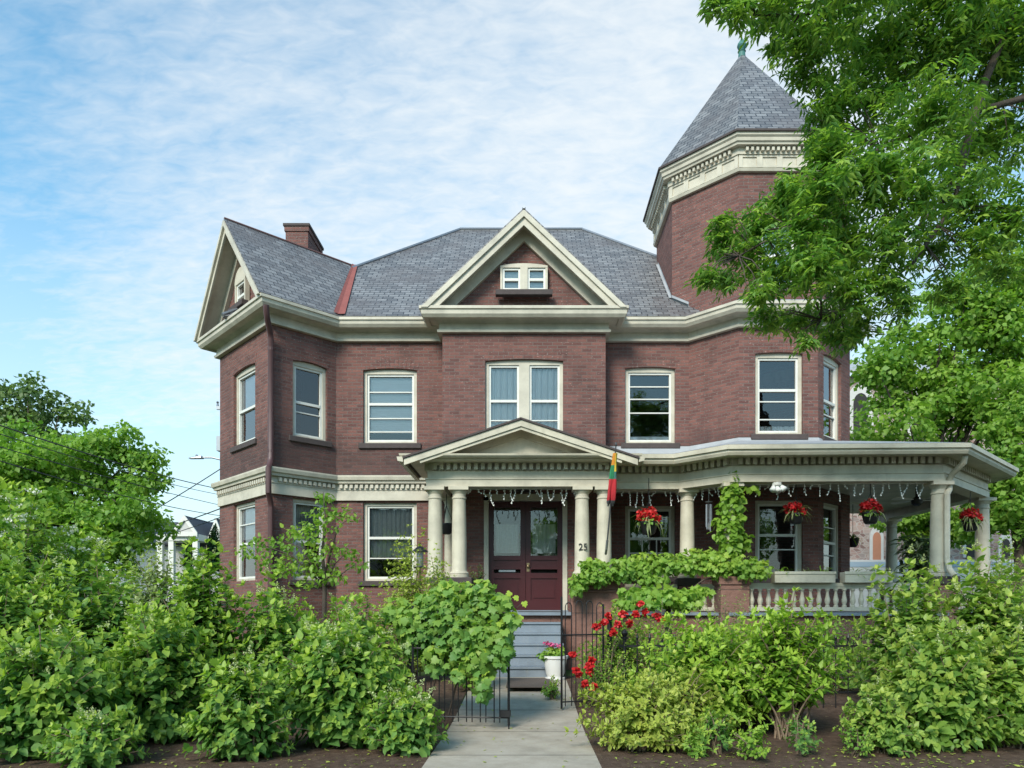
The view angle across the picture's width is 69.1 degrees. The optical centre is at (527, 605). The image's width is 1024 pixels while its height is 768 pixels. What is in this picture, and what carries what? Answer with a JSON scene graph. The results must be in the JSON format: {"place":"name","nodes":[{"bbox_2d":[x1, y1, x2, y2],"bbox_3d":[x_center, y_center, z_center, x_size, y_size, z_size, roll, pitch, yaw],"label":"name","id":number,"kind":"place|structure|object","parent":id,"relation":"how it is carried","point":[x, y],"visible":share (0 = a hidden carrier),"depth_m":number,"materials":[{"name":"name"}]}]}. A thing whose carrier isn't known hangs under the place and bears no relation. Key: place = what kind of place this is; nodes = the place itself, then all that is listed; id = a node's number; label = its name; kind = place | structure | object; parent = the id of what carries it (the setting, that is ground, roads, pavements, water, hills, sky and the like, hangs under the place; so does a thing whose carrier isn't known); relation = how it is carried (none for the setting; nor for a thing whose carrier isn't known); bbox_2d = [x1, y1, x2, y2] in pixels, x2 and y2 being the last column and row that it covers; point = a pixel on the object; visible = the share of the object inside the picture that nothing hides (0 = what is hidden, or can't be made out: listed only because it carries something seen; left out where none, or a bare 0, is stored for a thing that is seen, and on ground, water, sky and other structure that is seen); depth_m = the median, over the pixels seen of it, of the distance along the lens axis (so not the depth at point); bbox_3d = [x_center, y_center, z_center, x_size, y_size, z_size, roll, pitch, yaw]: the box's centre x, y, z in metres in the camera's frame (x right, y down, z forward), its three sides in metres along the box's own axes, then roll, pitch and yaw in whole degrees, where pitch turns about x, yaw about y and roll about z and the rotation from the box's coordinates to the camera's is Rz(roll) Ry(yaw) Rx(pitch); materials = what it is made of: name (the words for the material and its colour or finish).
{"place":"outdoors","nodes":[
{"label":"outdoors","id":0,"kind":"place"},
{"bbox_2d":[116,515,219,620],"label":"neighbour house","id":1,"kind":"structure","parent":0,"point":[202,532],"depth_m":46.53,"materials":[{"name":"grey"}]},
{"bbox_2d":[422,677,601,767],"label":"path","id":2,"kind":"structure","parent":0,"point":[547,743],"depth_m":8.48,"materials":[{"name":"concrete"}]},
{"bbox_2d":[412,606,510,728],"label":"iron gate","id":3,"kind":"structure","parent":2,"relation":"on","point":[504,714],"depth_m":9.01,"materials":[{"name":"metal"}]},
{"bbox_2d":[380,577,527,717],"bbox_3d":[-0.953,0.526,9.092,1.908,1.755,0.896,0,0,17],"label":"grape vine","id":4,"kind":"object","parent":3,"relation":"attached to","point":[488,657],"visible":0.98,"depth_m":8.95,"materials":[{"name":"green plant"}]},
{"bbox_2d":[506,678,550,687],"bbox_3d":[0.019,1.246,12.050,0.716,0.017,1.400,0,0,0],"label":"step","id":5,"kind":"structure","parent":2,"relation":"on","point":[527,682],"depth_m":11.98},
{"bbox_2d":[540,675,560,699],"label":"leafy shrub","id":6,"kind":"object","parent":2,"relation":"on","point":[550,693],"visible":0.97,"depth_m":10.80,"materials":[{"name":"green plant"}]},
{"bbox_2d":[536,641,567,679],"bbox_3d":[0.432,0.923,12.683,0.519,0.660,0.446,0,0,-29],"label":"flower pot","id":7,"kind":"object","parent":2,"relation":"on","point":[550,659],"visible":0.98,"depth_m":12.57,"materials":[{"name":"white ceramic"}]},
{"bbox_2d":[0,0,1023,583],"label":"sky","id":8,"kind":"structure","parent":0,"point":[130,130],"materials":[{"name":"blue"}]},
{"bbox_2d":[393,663,871,707],"bbox_3d":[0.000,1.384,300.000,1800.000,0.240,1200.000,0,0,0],"label":"ground","id":9,"kind":"structure","parent":0,"point":[568,672],"depth_m":13.65,"materials":[{"name":"brown soil"}]},
{"bbox_2d":[0,370,98,534],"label":"dark tree","id":10,"kind":"object","parent":9,"relation":"on","point":[66,414],"visible":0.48,"depth_m":41.43,"materials":[{"name":"green plant"}]},
{"bbox_2d":[0,415,182,592],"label":"maple tree","id":11,"kind":"object","parent":9,"relation":"on","point":[116,516],"visible":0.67,"depth_m":25.46,"materials":[{"name":"green plant"}]},
{"bbox_2d":[113,538,192,640],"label":"shrub","id":12,"kind":"object","parent":9,"relation":"on","point":[145,598],"visible":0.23,"depth_m":14.35,"materials":[{"name":"green plant"}]},
{"bbox_2d":[182,523,218,571],"bbox_3d":[-12.952,-1.023,29.647,0.996,4.650,1.879,0,0,42],"label":"conifer","id":13,"kind":"object","parent":9,"relation":"on","point":[214,536],"visible":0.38,"depth_m":29.84,"materials":[{"name":"green plant"}]},
{"bbox_2d":[216,401,219,621],"bbox_3d":[-10.622,-3.082,25.961,0.478,8.764,0.376,0,0,-23],"label":"utility pole","id":14,"kind":"object","parent":9,"relation":"on","point":[217,437],"visible":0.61,"depth_m":25.75,"materials":[{"name":"grey"}]},
{"bbox_2d":[0,425,210,487],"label":"power line","id":15,"kind":"object","parent":14,"relation":"attached to","point":[93,455],"visible":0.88,"depth_m":16.64,"materials":[{"name":"black rubber"}]},
{"bbox_2d":[0,434,214,493],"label":"power line","id":16,"kind":"object","parent":14,"relation":"attached to","point":[96,463],"visible":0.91,"depth_m":16.79,"materials":[{"name":"black rubber"}]},
{"bbox_2d":[0,447,216,504],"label":"power line","id":17,"kind":"object","parent":14,"relation":"attached to","point":[95,473],"visible":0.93,"depth_m":16.66,"materials":[{"name":"black rubber"}]},
{"bbox_2d":[0,460,219,515],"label":"power line","id":18,"kind":"object","parent":14,"relation":"attached to","point":[96,488],"visible":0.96,"depth_m":16.77,"materials":[{"name":"black rubber"}]},
{"bbox_2d":[0,676,465,767],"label":"mulch bed","id":19,"kind":"object","parent":9,"relation":"on","point":[319,756],"visible":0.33,"depth_m":7.33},
{"bbox_2d":[0,476,79,641],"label":"elder shrub","id":20,"kind":"object","parent":19,"relation":"on","point":[32,551],"visible":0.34,"depth_m":10.94,"materials":[{"name":"green plant"}]},
{"bbox_2d":[0,535,88,722],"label":"hydrangea shrub","id":21,"kind":"object","parent":19,"relation":"on","point":[16,602],"visible":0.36,"depth_m":9.32,"materials":[{"name":"green plant"}]},
{"bbox_2d":[0,609,146,762],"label":"hydrangea shrub","id":22,"kind":"object","parent":19,"relation":"on","point":[43,684],"visible":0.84,"depth_m":7.23,"materials":[{"name":"green plant"}]},
{"bbox_2d":[30,520,130,645],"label":"elder shrub","id":23,"kind":"object","parent":19,"relation":"on","point":[90,537],"visible":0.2,"depth_m":11.68,"materials":[{"name":"green plant"}]},
{"bbox_2d":[12,537,170,698],"bbox_3d":[-5.443,0.343,9.625,1.984,2.464,1.578,0,0,0],"label":"hydrangea shrub","id":24,"kind":"object","parent":19,"relation":"on","point":[111,612],"visible":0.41,"depth_m":9.44,"materials":[{"name":"green plant"}]},
{"bbox_2d":[37,704,149,767],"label":"hydrangea shrub","id":25,"kind":"object","parent":19,"relation":"on","point":[101,744],"visible":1,"depth_m":6.81,"materials":[{"name":"green plant"}]},
{"bbox_2d":[102,596,232,744],"bbox_3d":[-4.122,0.757,8.376,1.670,1.724,1.310,0,0,0],"label":"hydrangea shrub","id":26,"kind":"object","parent":19,"relation":"on","point":[159,666],"visible":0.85,"depth_m":8.18,"materials":[{"name":"green plant"}]},
{"bbox_2d":[152,536,250,697],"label":"hydrangea shrub","id":27,"kind":"object","parent":19,"relation":"on","point":[200,598],"visible":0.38,"depth_m":9.28,"materials":[{"name":"green plant"}]},
{"bbox_2d":[181,645,294,762],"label":"hydrangea shrub","id":28,"kind":"object","parent":19,"relation":"on","point":[240,722],"visible":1,"depth_m":7.14,"materials":[{"name":"green plant"}]},
{"bbox_2d":[201,565,334,721],"bbox_3d":[-3.226,0.493,9.607,1.879,2.047,1.542,0,0,0],"label":"hydrangea shrub","id":29,"kind":"object","parent":19,"relation":"on","point":[272,632],"visible":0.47,"depth_m":9.35,"materials":[{"name":"green plant"}]},
{"bbox_2d":[274,582,326,633],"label":"leafy shrub","id":30,"kind":"object","parent":19,"relation":"on","point":[288,605],"visible":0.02,"depth_m":11.94,"materials":[{"name":"green plant"}]},
{"bbox_2d":[268,603,414,749],"bbox_3d":[-1.987,0.767,8.028,1.641,1.620,1.289,0,0,0],"label":"hydrangea shrub","id":31,"kind":"object","parent":19,"relation":"on","point":[330,689],"visible":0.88,"depth_m":7.74,"materials":[{"name":"green plant"}]},
{"bbox_2d":[296,592,416,700],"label":"hydrangea shrub","id":32,"kind":"object","parent":19,"relation":"on","point":[344,618],"visible":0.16,"depth_m":9.17,"materials":[{"name":"green plant"}]},
{"bbox_2d":[322,582,406,677],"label":"leafy shrub","id":33,"kind":"object","parent":19,"relation":"on","point":[366,607],"visible":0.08,"depth_m":11.47,"materials":[{"name":"green plant"}]},
{"bbox_2d":[359,674,449,757],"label":"hydrangea shrub","id":34,"kind":"object","parent":19,"relation":"on","point":[403,724],"visible":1,"depth_m":7.42,"materials":[{"name":"green plant"}]},
{"bbox_2d":[377,524,447,682],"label":"golden shrub","id":35,"kind":"object","parent":19,"relation":"on","point":[406,595],"visible":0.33,"depth_m":12.26,"materials":[{"name":"green plant"}]},
{"bbox_2d":[412,543,427,675],"bbox_3d":[-1.916,0.095,13.200,0.300,2.411,0.300,0,0,0],"label":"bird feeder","id":36,"kind":"object","parent":19,"relation":"on","point":[421,553],"visible":0.53,"depth_m":13.15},
{"bbox_2d":[234,491,370,623],"bbox_3d":[-4.088,-0.408,13.619,2.346,3.338,1.156,0,0,0],"label":"young tree","id":37,"kind":"object","parent":9,"relation":"on","point":[321,575],"visible":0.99,"depth_m":13.56,"materials":[{"name":"green plant"}]},
{"bbox_2d":[422,548,456,646],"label":"leafy shrub","id":38,"kind":"object","parent":9,"relation":"on","point":[440,578],"visible":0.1,"depth_m":13.70,"materials":[{"name":"green plant"}]},
{"bbox_2d":[193,38,1018,676],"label":"brick house","id":39,"kind":"structure","parent":9,"relation":"on","point":[417,386],"depth_m":16.32,"materials":[{"name":"red brick"}]},
{"bbox_2d":[228,267,249,309],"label":"window","id":40,"kind":"structure","parent":39,"relation":"in","point":[241,280],"depth_m":16.67,"materials":[{"name":"beige paint"}]},
{"bbox_2d":[230,352,256,452],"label":"window","id":41,"kind":"structure","parent":39,"relation":"in","point":[246,379],"depth_m":17.09,"materials":[{"name":"beige paint"}]},
{"bbox_2d":[236,501,254,580],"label":"window","id":42,"kind":"structure","parent":39,"relation":"in","point":[245,512],"depth_m":17.22,"materials":[{"name":"beige paint"}]},
{"bbox_2d":[288,498,330,585],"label":"window","id":43,"kind":"structure","parent":39,"relation":"in","point":[299,505],"depth_m":16.46,"materials":[{"name":"beige paint"}]},
{"bbox_2d":[288,350,331,447],"bbox_3d":[-4.833,-4.556,16.419,1.028,2.013,0.225,0,0,-45],"label":"window","id":44,"kind":"structure","parent":39,"relation":"in","point":[295,354],"depth_m":16.46,"materials":[{"name":"beige paint"}]},
{"bbox_2d":[358,503,416,585],"bbox_3d":[-3.122,-1.385,16.933,1.412,1.890,0.315,0,0,0],"label":"window","id":45,"kind":"structure","parent":39,"relation":"in","point":[382,521],"depth_m":17.05,"materials":[{"name":"beige paint"}]},
{"bbox_2d":[358,359,420,448],"bbox_3d":[-3.122,-4.564,16.896,1.412,2.028,0.243,0,0,0],"label":"window","id":46,"kind":"structure","parent":39,"relation":"in","point":[390,395],"depth_m":16.93,"materials":[{"name":"beige paint"}]},
{"bbox_2d":[442,494,451,534],"bbox_3d":[-1.711,-2.011,15.600,0.330,1.037,0.330,0,0,0],"label":"lantern","id":47,"kind":"object","parent":39,"relation":"hanging from","point":[446,528],"visible":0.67,"depth_m":15.49,"materials":[{"name":"black metal"}]},
{"bbox_2d":[489,502,524,609],"bbox_3d":[-0.460,-1.090,16.430,0.807,2.400,0.085,0,0,0],"label":"door","id":48,"kind":"structure","parent":39,"relation":"in","point":[507,535],"depth_m":16.40,"materials":[{"name":"red paint"}]},
{"bbox_2d":[468,488,574,505],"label":"icicle lights","id":49,"kind":"object","parent":39,"relation":"hanging from","point":[528,496],"visible":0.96,"depth_m":14.85},
{"bbox_2d":[480,349,567,430],"bbox_3d":[-0.083,-4.546,16.387,1.935,2.133,0.285,0,0,0],"label":"window","id":50,"kind":"structure","parent":39,"relation":"in","point":[532,390],"depth_m":16.40,"materials":[{"name":"beige paint"}]},
{"bbox_2d":[495,263,552,296],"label":"window","id":51,"kind":"structure","parent":39,"relation":"in","point":[518,279],"depth_m":16.18,"materials":[{"name":"beige paint"}]},
{"bbox_2d":[526,502,561,609],"bbox_3d":[0.355,-1.090,16.401,0.807,2.400,0.142,0,0,0],"label":"door","id":52,"kind":"structure","parent":39,"relation":"in","point":[543,590],"depth_m":16.40,"materials":[{"name":"red paint"}]},
{"bbox_2d":[605,442,616,554],"bbox_3d":[1.558,-1.979,13.974,0.169,2.000,0.898,0,0,0],"label":"furled flag","id":53,"kind":"object","parent":39,"relation":"attached to","point":[611,494],"visible":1,"depth_m":13.79,"materials":[{"name":"multicoloured fabric"}]},
{"bbox_2d":[621,357,679,447],"bbox_3d":[2.764,-4.582,16.896,1.331,2.063,0.243,0,0,0],"label":"window","id":54,"kind":"structure","parent":39,"relation":"in","point":[630,442],"depth_m":16.90,"materials":[{"name":"beige paint"}]},
{"bbox_2d":[632,478,670,537],"bbox_3d":[2.461,-1.911,14.732,0.878,1.237,0.754,0,0,0],"label":"hanging basket","id":55,"kind":"object","parent":39,"relation":"hanging from","point":[649,521],"visible":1,"depth_m":14.63,"materials":[{"name":"red plastic"}]},
{"bbox_2d":[625,506,677,581],"bbox_3d":[2.764,-1.395,16.887,1.331,1.730,0.225,0,0,0],"label":"window","id":56,"kind":"structure","parent":39,"relation":"in","point":[671,509],"depth_m":16.90,"materials":[{"name":"beige paint"}]},
{"bbox_2d":[567,547,773,625],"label":"climbing vine","id":57,"kind":"object","parent":39,"relation":"attached to","point":[667,566],"visible":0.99,"depth_m":14.07,"materials":[{"name":"green plant"}]},
{"bbox_2d":[705,491,712,531],"bbox_3d":[3.621,-2.003,14.900,0.150,1.053,0.150,0,0,0],"label":"wind chime","id":58,"kind":"object","parent":39,"relation":"hanging from","point":[708,515],"visible":0.95,"depth_m":14.89,"materials":[{"name":"grey metal"}]},
{"bbox_2d":[707,470,760,560],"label":"climbing vine","id":59,"kind":"object","parent":39,"relation":"attached to","point":[743,541],"visible":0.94,"depth_m":14.12,"materials":[{"name":"green plant"}]},
{"bbox_2d":[751,501,801,582],"bbox_3d":[5.381,-1.370,16.008,1.220,1.780,0.225,0,0,0],"label":"window","id":60,"kind":"structure","parent":39,"relation":"in","point":[798,529],"depth_m":16.02,"materials":[{"name":"beige paint"}]},
{"bbox_2d":[751,342,807,439],"bbox_3d":[5.381,-4.596,16.037,1.220,2.093,0.284,0,0,0],"label":"window","id":61,"kind":"structure","parent":39,"relation":"in","point":[795,432],"depth_m":16.02,"materials":[{"name":"beige paint"}]},
{"bbox_2d":[782,497,811,525],"bbox_3d":[5.213,-2.037,14.453,0.638,0.987,0.653,0,0,23],"label":"hanging basket","id":62,"kind":"object","parent":39,"relation":"hanging from","point":[795,513],"visible":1,"depth_m":14.35,"materials":[{"name":"red plastic"}]},
{"bbox_2d":[771,565,835,582],"bbox_3d":[5.172,-0.599,14.042,1.249,0.334,0.512,0,0,0],"label":"planter box","id":63,"kind":"object","parent":39,"relation":"on","point":[805,576],"visible":1,"depth_m":13.93,"materials":[{"name":"beige paint"}]},
{"bbox_2d":[824,503,839,582],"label":"window","id":64,"kind":"structure","parent":39,"relation":"in","point":[834,508],"depth_m":16.80,"materials":[{"name":"beige paint"}]},
{"bbox_2d":[822,344,842,440],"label":"window","id":65,"kind":"structure","parent":39,"relation":"in","point":[828,362],"depth_m":16.79,"materials":[{"name":"beige paint"}]},
{"bbox_2d":[744,483,923,501],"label":"icicle lights","id":66,"kind":"object","parent":39,"relation":"attached to","point":[846,487],"visible":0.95,"depth_m":14.21},
{"bbox_2d":[840,567,893,582],"bbox_3d":[6.383,-0.594,14.066,0.911,0.324,0.444,0,0,0],"label":"planter box","id":67,"kind":"object","parent":39,"relation":"on","point":[856,576],"visible":0.76,"depth_m":13.93,"materials":[{"name":"beige paint"}]},
{"bbox_2d":[847,484,886,524],"bbox_3d":[6.546,-2.032,14.364,0.731,0.997,0.552,0,0,28],"label":"hanging basket","id":68,"kind":"object","parent":39,"relation":"hanging from","point":[870,513],"visible":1,"depth_m":14.20,"materials":[{"name":"red plastic"}]},
{"bbox_2d":[888,533,929,606],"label":"potted plant","id":69,"kind":"object","parent":39,"relation":"on","point":[918,546],"visible":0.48,"depth_m":15.10,"materials":[{"name":"green plant"}]},
{"bbox_2d":[891,486,930,505],"bbox_3d":[8.257,-2.330,15.800,0.983,0.420,0.983,0,0,25],"label":"ceiling fan","id":70,"kind":"object","parent":39,"relation":"hanging from","point":[915,501],"visible":0.84,"depth_m":15.73,"materials":[{"name":"black metal"}]},
{"bbox_2d":[954,492,986,534],"bbox_3d":[9.026,-1.971,15.288,0.776,1.118,0.786,0,0,29],"label":"hanging basket","id":71,"kind":"object","parent":39,"relation":"hanging from","point":[972,519],"visible":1,"depth_m":15.20,"materials":[{"name":"red plastic"}]},
{"bbox_2d":[564,676,1023,767],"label":"mulch bed","id":72,"kind":"object","parent":9,"relation":"on","point":[826,718],"visible":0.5,"depth_m":7.42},
{"bbox_2d":[4,682,1023,767],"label":"fallen leaves","id":73,"kind":"object","parent":72,"relation":"on","point":[903,763],"visible":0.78,"depth_m":7.16,"materials":[{"name":"brown plant"}]},
{"bbox_2d":[570,634,635,708],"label":"rose bush","id":74,"kind":"object","parent":72,"relation":"on","point":[606,678],"visible":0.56,"depth_m":10.20,"materials":[{"name":"green plant"}]},
{"bbox_2d":[607,614,612,679],"bbox_3d":[1.135,0.756,10.350,0.102,1.312,0.102,0,0,0],"label":"gate post","id":75,"kind":"object","parent":72,"relation":"on","point":[609,625],"visible":0.36,"depth_m":10.32,"materials":[{"name":"black metal"}]},
{"bbox_2d":[561,597,603,708],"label":"iron gate","id":76,"kind":"structure","parent":75,"relation":"attached to","point":[575,635],"depth_m":10.18,"materials":[{"name":"metal"}]},
{"bbox_2d":[568,600,667,696],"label":"rose bush","id":77,"kind":"object","parent":72,"relation":"on","point":[589,665],"visible":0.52,"depth_m":10.50,"materials":[{"name":"red plant"}]},
{"bbox_2d":[563,662,700,752],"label":"variegated shrub","id":78,"kind":"object","parent":72,"relation":"on","point":[642,718],"visible":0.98,"depth_m":7.57,"materials":[{"name":"green plant"}]},
{"bbox_2d":[632,595,686,676],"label":"leafy shrub","id":79,"kind":"object","parent":72,"relation":"on","point":[656,638],"visible":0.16,"depth_m":11.15,"materials":[{"name":"green plant"}]},
{"bbox_2d":[611,582,715,653],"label":"climbing vine","id":80,"kind":"object","parent":72,"relation":"on","point":[674,599],"visible":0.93,"depth_m":12.00,"materials":[{"name":"green plant"}]},
{"bbox_2d":[647,649,733,743],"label":"variegated shrub","id":81,"kind":"object","parent":72,"relation":"on","point":[694,693],"visible":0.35,"depth_m":8.02,"materials":[{"name":"green plant"}]},
{"bbox_2d":[676,709,718,758],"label":"weed","id":82,"kind":"object","parent":72,"relation":"on","point":[693,748],"visible":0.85,"depth_m":7.33,"materials":[{"name":"green plant"}]},
{"bbox_2d":[624,610,772,735],"bbox_3d":[2.012,0.786,8.708,1.924,1.483,1.541,0,0,0],"label":"hydrangea shrub","id":83,"kind":"object","parent":72,"relation":"on","point":[696,649],"visible":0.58,"depth_m":8.42,"materials":[{"name":"green plant"}]},
{"bbox_2d":[696,705,736,754],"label":"weed","id":84,"kind":"object","parent":72,"relation":"on","point":[718,725],"visible":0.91,"depth_m":7.48,"materials":[{"name":"green plant"}]},
{"bbox_2d":[675,585,765,651],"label":"shrub","id":85,"kind":"object","parent":72,"relation":"on","point":[735,621],"visible":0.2,"depth_m":11.41,"materials":[{"name":"green plant"}]},
{"bbox_2d":[716,608,782,725],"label":"hydrangea shrub","id":86,"kind":"object","parent":72,"relation":"on","point":[753,720],"visible":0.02,"depth_m":9.23,"materials":[{"name":"green plant"}]},
{"bbox_2d":[728,717,774,759],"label":"weed","id":87,"kind":"object","parent":72,"relation":"on","point":[755,753],"visible":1,"depth_m":7.21,"materials":[{"name":"green plant"}]},
{"bbox_2d":[618,629,885,707],"bbox_3d":[4.252,0.868,10.300,6.000,1.096,0.112,0,0,0],"label":"iron fence","id":88,"kind":"object","parent":72,"relation":"on","point":[624,633],"visible":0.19,"depth_m":10.27,"materials":[{"name":"metal"}]},
{"bbox_2d":[733,586,851,739],"bbox_3d":[2.935,0.653,8.401,1.351,1.747,1.070,0,0,0],"label":"hydrangea shrub","id":89,"kind":"object","parent":72,"relation":"on","point":[789,684],"visible":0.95,"depth_m":8.23,"materials":[{"name":"green plant"}]},
{"bbox_2d":[777,712,823,755],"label":"weed","id":90,"kind":"object","parent":72,"relation":"on","point":[802,734],"visible":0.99,"depth_m":7.39,"materials":[{"name":"green plant"}]},
{"bbox_2d":[798,603,879,690],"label":"leafy shrub","id":91,"kind":"object","parent":72,"relation":"on","point":[845,680],"visible":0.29,"depth_m":11.27,"materials":[{"name":"green plant"}]},
{"bbox_2d":[683,0,1023,360],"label":"ash tree","id":92,"kind":"object","parent":72,"relation":"on","point":[973,41],"visible":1,"depth_m":7.87,"materials":[{"name":"green plant"}]},
{"bbox_2d":[832,714,875,756],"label":"weed","id":93,"kind":"object","parent":72,"relation":"on","point":[862,746],"visible":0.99,"depth_m":7.33,"materials":[{"name":"green plant"}]},
{"bbox_2d":[839,676,925,757],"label":"hydrangea shrub","id":94,"kind":"object","parent":72,"relation":"on","point":[880,719],"visible":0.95,"depth_m":7.43,"materials":[{"name":"green plant"}]},
{"bbox_2d":[844,543,968,705],"bbox_3d":[4.844,0.383,9.357,1.506,2.352,1.347,0,0,0],"label":"hydrangea shrub","id":95,"kind":"object","parent":72,"relation":"on","point":[910,613],"visible":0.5,"depth_m":9.35,"materials":[{"name":"green plant"}]},
{"bbox_2d":[863,613,1023,752],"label":"hydrangea shrub","id":96,"kind":"object","parent":72,"relation":"on","point":[944,708],"visible":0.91,"depth_m":7.60,"materials":[{"name":"green plant"}]},
{"bbox_2d":[930,539,1023,670],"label":"hydrangea shrub","id":97,"kind":"object","parent":72,"relation":"on","point":[995,608],"visible":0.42,"depth_m":9.08,"materials":[{"name":"green plant"}]},
{"bbox_2d":[966,621,1023,748],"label":"hydrangea shrub","id":98,"kind":"object","parent":72,"relation":"on","point":[1014,661],"visible":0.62,"depth_m":7.71,"materials":[{"name":"green plant"}]},
{"bbox_2d":[977,531,1023,630],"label":"leafy shrub","id":99,"kind":"object","parent":72,"relation":"on","point":[993,568],"visible":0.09,"depth_m":11.46,"materials":[{"name":"green plant"}]},
{"bbox_2d":[869,505,993,568],"bbox_3d":[13.202,-0.975,24.573,3.839,4.754,2.226,0,0,0],"label":"tree","id":100,"kind":"object","parent":9,"relation":"on","point":[915,525],"visible":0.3,"depth_m":24.22,"materials":[{"name":"green plant"}]},
{"bbox_2d":[850,362,1022,606],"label":"stone church","id":101,"kind":"structure","parent":9,"relation":"on","point":[871,551],"depth_m":33.92,"materials":[{"name":"stone"}]},
{"bbox_2d":[850,234,1023,569],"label":"maple tree","id":102,"kind":"object","parent":9,"relation":"on","point":[987,321],"visible":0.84,"depth_m":24.41,"materials":[{"name":"green plant"}]},
{"bbox_2d":[951,379,1023,627],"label":"maple tree","id":103,"kind":"object","parent":9,"relation":"on","point":[1006,509],"visible":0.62,"depth_m":20.26,"materials":[{"name":"green plant"}]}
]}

